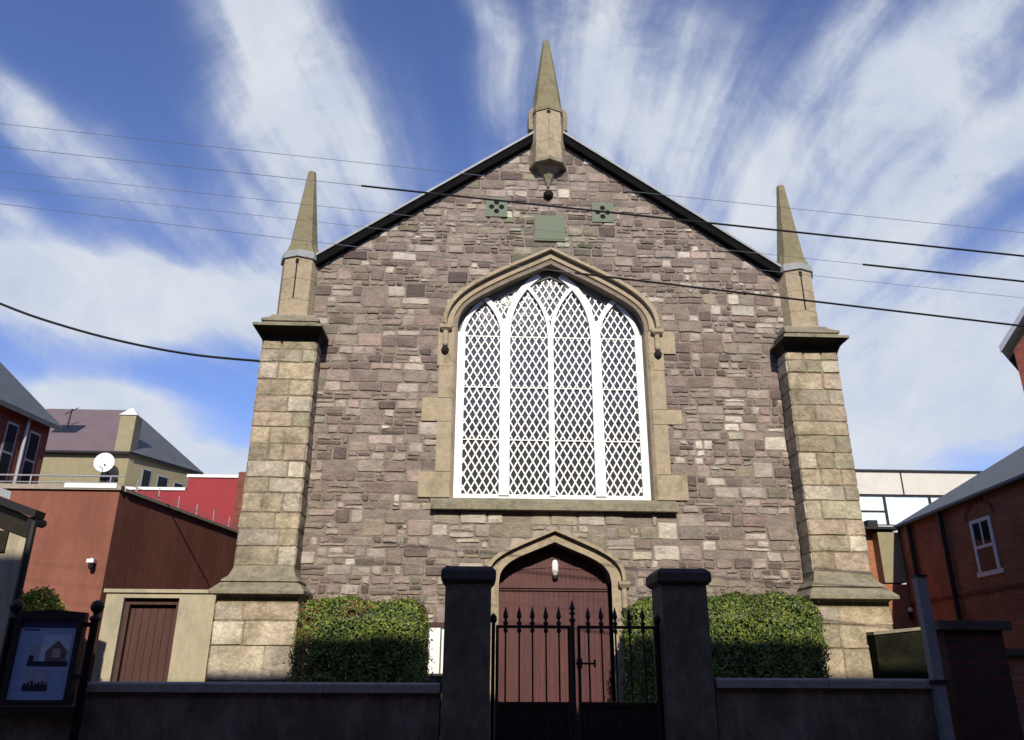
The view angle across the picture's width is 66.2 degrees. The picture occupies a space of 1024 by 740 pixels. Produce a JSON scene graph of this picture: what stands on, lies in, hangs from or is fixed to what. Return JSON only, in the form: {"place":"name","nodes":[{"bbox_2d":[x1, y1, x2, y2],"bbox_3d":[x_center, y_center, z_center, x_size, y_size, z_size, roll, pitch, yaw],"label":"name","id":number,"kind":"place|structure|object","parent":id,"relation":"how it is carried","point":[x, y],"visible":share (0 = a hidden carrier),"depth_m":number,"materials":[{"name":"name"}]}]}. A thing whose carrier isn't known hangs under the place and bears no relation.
{"place":"outdoors","nodes":[
{"label":"outdoors","id":0,"kind":"place"},
{"bbox_2d":[38,407,203,487],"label":"ochre building","id":1,"kind":"structure","parent":0,"point":[134,443],"depth_m":31.14,"materials":[{"name":"beige paint"}]},
{"bbox_2d":[93,453,117,481],"bbox_3d":[-15.437,3.790,29.685,0.699,1.343,1.108,1,-21,-2],"label":"satellite dish","id":2,"kind":"object","parent":1,"relation":"attached to","point":[104,462],"visible":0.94,"depth_m":29.78,"materials":[{"name":"white metal"}]},
{"bbox_2d":[139,468,151,486],"bbox_3d":[-14.467,4.694,30.849,0.050,1.610,0.450,-9,-23,23],"label":"window","id":3,"kind":"structure","parent":1,"relation":"in","point":[146,474],"depth_m":30.98,"materials":[{"name":"black glass"}]},
{"bbox_2d":[156,475,168,486],"bbox_3d":[-14.128,5.001,31.507,0.050,1.510,0.550,-9,-23,23],"label":"window","id":4,"kind":"structure","parent":1,"relation":"in","point":[162,481],"depth_m":31.65,"materials":[{"name":"black glass"}]},
{"bbox_2d":[173,481,183,486],"bbox_3d":[-13.778,5.315,32.187,0.050,1.410,0.500,-9,-23,23],"label":"window","id":5,"kind":"structure","parent":1,"relation":"in","point":[176,484],"depth_m":32.35,"materials":[{"name":"black glass"}]},
{"bbox_2d":[125,472,245,529],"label":"crimson building","id":6,"kind":"structure","parent":0,"point":[220,495],"depth_m":26.09,"materials":[{"name":"crimson painted render"},{"name":"white metal"}]},
{"bbox_2d":[2,187,1020,297],"bbox_3d":[0.038,-1.668,9.529,51.950,4.834,0.005,1,-21,-2],"label":"overhead wire","id":7,"kind":"object","parent":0,"point":[513,243],"visible":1,"depth_m":9.47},
{"bbox_2d":[0,146,1023,256],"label":"overhead wire","id":8,"kind":"object","parent":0,"point":[695,221],"visible":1,"depth_m":9.69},
{"bbox_2d":[0,203,1023,326],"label":"overhead wire","id":9,"kind":"object","parent":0,"point":[848,305],"visible":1,"depth_m":9.37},
{"bbox_2d":[0,123,1023,232],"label":"overhead wire","id":10,"kind":"object","parent":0,"point":[511,178],"visible":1,"depth_m":9.80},
{"bbox_2d":[0,0,1023,474],"label":"sky","id":11,"kind":"structure","parent":0,"point":[912,110],"materials":[{"name":"blue"}]},
{"bbox_2d":[4,171,1023,281],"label":"overhead wire","id":12,"kind":"object","parent":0,"point":[929,271],"visible":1,"depth_m":9.58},
{"bbox_2d":[893,446,1023,648],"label":"brick building","id":13,"kind":"structure","parent":0,"point":[962,546],"depth_m":18.78,"materials":[{"name":"red brick"}]},
{"bbox_2d":[908,607,912,618],"bbox_3d":[11.005,6.706,21.666,0.120,0.310,0.147,1,-21,-2],"label":"wall lamp","id":14,"kind":"object","parent":13,"relation":"attached to","point":[910,610],"visible":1,"depth_m":21.63,"materials":[{"name":"black metal"}]},
{"bbox_2d":[969,515,1003,577],"bbox_3d":[10.946,4.085,18.163,0.040,1.290,1.100,-1,-21,2],"label":"sash window","id":15,"kind":"structure","parent":13,"relation":"in","point":[986,553],"depth_m":18.14,"materials":[{"name":"white wood"}]},
{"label":"churchyard","id":16,"kind":"structure","parent":0,"visible":0},
{"bbox_2d":[0,488,46,660],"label":"outbuilding","id":17,"kind":"structure","parent":16,"relation":"on","point":[18,526],"depth_m":10.62,"materials":[{"name":"paint"}]},
{"bbox_2d":[0,362,62,483],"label":"red brick house","id":18,"kind":"structure","parent":16,"relation":"on","point":[27,420],"depth_m":21.55,"materials":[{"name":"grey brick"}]},
{"bbox_2d":[0,421,19,482],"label":"window","id":19,"kind":"structure","parent":18,"relation":"in","point":[8,444],"depth_m":20.89,"materials":[{"name":"black glass"}]},
{"bbox_2d":[18,430,40,483],"bbox_3d":[-13.373,2.517,21.704,0.080,1.650,0.440,-2,-21,5],"label":"window","id":20,"kind":"structure","parent":18,"relation":"in","point":[33,441],"depth_m":21.72,"materials":[{"name":"black glass"}]},
{"bbox_2d":[20,585,68,611],"bbox_3d":[-6.888,4.403,10.957,1.074,2.723,0.805,1,-21,-2],"label":"shrub","id":21,"kind":"object","parent":16,"relation":"on","point":[51,602],"visible":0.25,"depth_m":11.25,"materials":[{"name":"green plant"}]},
{"bbox_2d":[0,474,237,703],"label":"flat roofed building","id":22,"kind":"structure","parent":16,"relation":"on","point":[124,537],"depth_m":16.06,"materials":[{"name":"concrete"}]},
{"bbox_2d":[86,558,96,569],"bbox_3d":[-8.315,3.831,15.504,0.145,0.220,0.162,1,-21,-2],"label":"security light","id":23,"kind":"object","parent":22,"relation":"attached to","point":[91,561],"visible":1,"depth_m":15.46,"materials":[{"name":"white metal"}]},
{"bbox_2d":[91,589,217,681],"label":"gateway wall","id":24,"kind":"structure","parent":16,"relation":"on","point":[155,635],"depth_m":13.11,"materials":[{"name":"beige paint"}]},
{"bbox_2d":[112,598,178,681],"bbox_3d":[-6.088,5.170,12.927,0.918,2.699,0.160,1,-21,-2],"label":"door","id":25,"kind":"structure","parent":24,"relation":"in","point":[144,651],"depth_m":13.17,"materials":[{"name":"brown wood"}]},
{"bbox_2d":[281,590,434,682],"bbox_3d":[-2.396,4.853,12.253,2.368,2.745,1.444,1,-21,-2],"label":"hedge","id":26,"kind":"object","parent":16,"relation":"on","point":[373,647],"visible":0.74,"depth_m":12.04,"materials":[{"name":"green plant"}]},
{"bbox_2d":[422,622,443,675],"bbox_3d":[-1.144,5.259,12.734,0.675,2.440,0.060,1,-21,-2],"label":"notice stand","id":27,"kind":"object","parent":16,"relation":"on","point":[436,644],"visible":0.24,"depth_m":12.96,"materials":[{"name":"white plastic"}]},
{"bbox_2d":[206,40,899,739],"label":"church","id":28,"kind":"structure","parent":16,"relation":"on","point":[542,438],"depth_m":14.96,"materials":[{"name":"stone"}]},
{"bbox_2d":[0,302,260,362],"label":"service cable","id":29,"kind":"object","parent":28,"relation":"attached to","point":[118,340],"visible":0.94,"depth_m":14.83,"materials":[{"name":"black rubber"}]},
{"bbox_2d":[453,270,650,499],"bbox_3d":[0.771,0.198,15.596,3.740,4.885,0.152,1,-21,-2],"label":"tracery window","id":30,"kind":"structure","parent":28,"relation":"in","point":[551,402],"depth_m":15.46,"materials":[{"name":"white paint"}]},
{"bbox_2d":[498,545,611,739],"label":"door","id":31,"kind":"structure","parent":28,"relation":"in","point":[527,582],"depth_m":13.99,"materials":[{"name":"brown wood"}]},
{"bbox_2d":[617,585,832,701],"bbox_3d":[3.408,4.915,12.525,3.486,2.874,1.459,1,-21,-2],"label":"hedge","id":32,"kind":"object","parent":16,"relation":"on","point":[747,646],"visible":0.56,"depth_m":12.33,"materials":[{"name":"green plant"}]},
{"bbox_2d":[863,520,914,632],"bbox_3d":[9.653,7.322,22.554,2.795,5.680,2.350,1,-21,-2],"label":"annex","id":33,"kind":"object","parent":16,"relation":"on","point":[886,561],"visible":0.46,"depth_m":22.23,"materials":[{"name":"beige brick"}]},
{"bbox_2d":[866,627,928,678],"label":"side wall","id":34,"kind":"structure","parent":16,"relation":"on","point":[900,654],"depth_m":12.93,"materials":[{"name":"stone"}]},
{"bbox_2d":[854,469,981,583],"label":"panelled building","id":35,"kind":"structure","parent":16,"relation":"on","point":[890,498],"depth_m":40.72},
{"bbox_2d":[859,494,888,525],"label":"window","id":36,"kind":"structure","parent":35,"relation":"in","point":[872,506],"depth_m":40.39,"materials":[{"name":"white glass"}]},
{"bbox_2d":[884,495,929,525],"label":"window","id":37,"kind":"structure","parent":35,"relation":"in","point":[898,507],"depth_m":40.52,"materials":[{"name":"white glass"}]},
{"bbox_2d":[929,495,942,502],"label":"window","id":38,"kind":"structure","parent":35,"relation":"in","point":[932,497],"depth_m":40.72,"materials":[{"name":"white glass"}]},
{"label":"pavement","id":39,"kind":"structure","parent":0,"visible":0},
{"bbox_2d":[0,704,83,739],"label":"boundary wall","id":40,"kind":"structure","parent":39,"relation":"on","point":[35,722],"depth_m":7.09,"materials":[{"name":"grey concrete"}]},
{"bbox_2d":[0,599,104,739],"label":"notice board","id":41,"kind":"object","parent":39,"relation":"on","point":[41,658],"visible":1,"depth_m":7.13,"materials":[{"name":"black wrought iron"},{"name":"glass"},{"name":"printed paper"}]},
{"bbox_2d":[78,681,440,739],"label":"boundary wall","id":42,"kind":"structure","parent":39,"relation":"on","point":[117,710],"depth_m":7.20,"materials":[{"name":"grey concrete"}]},
{"bbox_2d":[440,566,495,739],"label":"gate pier","id":43,"kind":"structure","parent":39,"relation":"on","point":[465,710],"depth_m":7.42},
{"bbox_2d":[490,613,496,739],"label":"hinge post","id":44,"kind":"object","parent":43,"relation":"attached to","point":[493,618],"visible":0.92,"depth_m":7.53,"materials":[{"name":"black metal"}]},
{"bbox_2d":[495,601,576,739],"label":"iron gate","id":45,"kind":"structure","parent":44,"relation":"attached to","point":[532,720],"depth_m":7.41,"materials":[{"name":"black metal"}]},
{"bbox_2d":[646,568,718,739],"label":"gate pier","id":46,"kind":"structure","parent":39,"relation":"on","point":[679,603],"depth_m":7.52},
{"bbox_2d":[654,614,665,739],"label":"hinge post","id":47,"kind":"object","parent":46,"relation":"attached to","point":[656,619],"visible":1,"depth_m":7.59,"materials":[{"name":"black metal"}]},
{"bbox_2d":[576,606,662,739],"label":"iron gate","id":48,"kind":"structure","parent":47,"relation":"attached to","point":[618,720],"depth_m":7.45,"materials":[{"name":"black metal"}]},
{"bbox_2d":[714,678,939,739],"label":"boundary wall","id":49,"kind":"structure","parent":39,"relation":"on","point":[815,709],"depth_m":7.42,"materials":[{"name":"grey concrete"}]},
{"bbox_2d":[910,574,954,739],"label":"grey post","id":50,"kind":"object","parent":39,"relation":"on","point":[938,681],"visible":1,"depth_m":7.55,"materials":[{"name":"grey metal"}]},
{"bbox_2d":[934,620,1023,739],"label":"gate pillar","id":51,"kind":"structure","parent":39,"relation":"on","point":[979,686],"depth_m":7.74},
{"bbox_2d":[1006,649,1023,735],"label":"brick wall","id":52,"kind":"structure","parent":39,"relation":"on","point":[1015,657],"depth_m":7.94,"materials":[{"name":"red brick"}]},
{"label":"ground","id":53,"kind":"structure","parent":0,"visible":0},
{"bbox_2d":[999,306,1023,390],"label":"tall brick building","id":54,"kind":"structure","parent":53,"relation":"on","point":[1011,346],"depth_m":48.36,"materials":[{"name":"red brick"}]}
]}

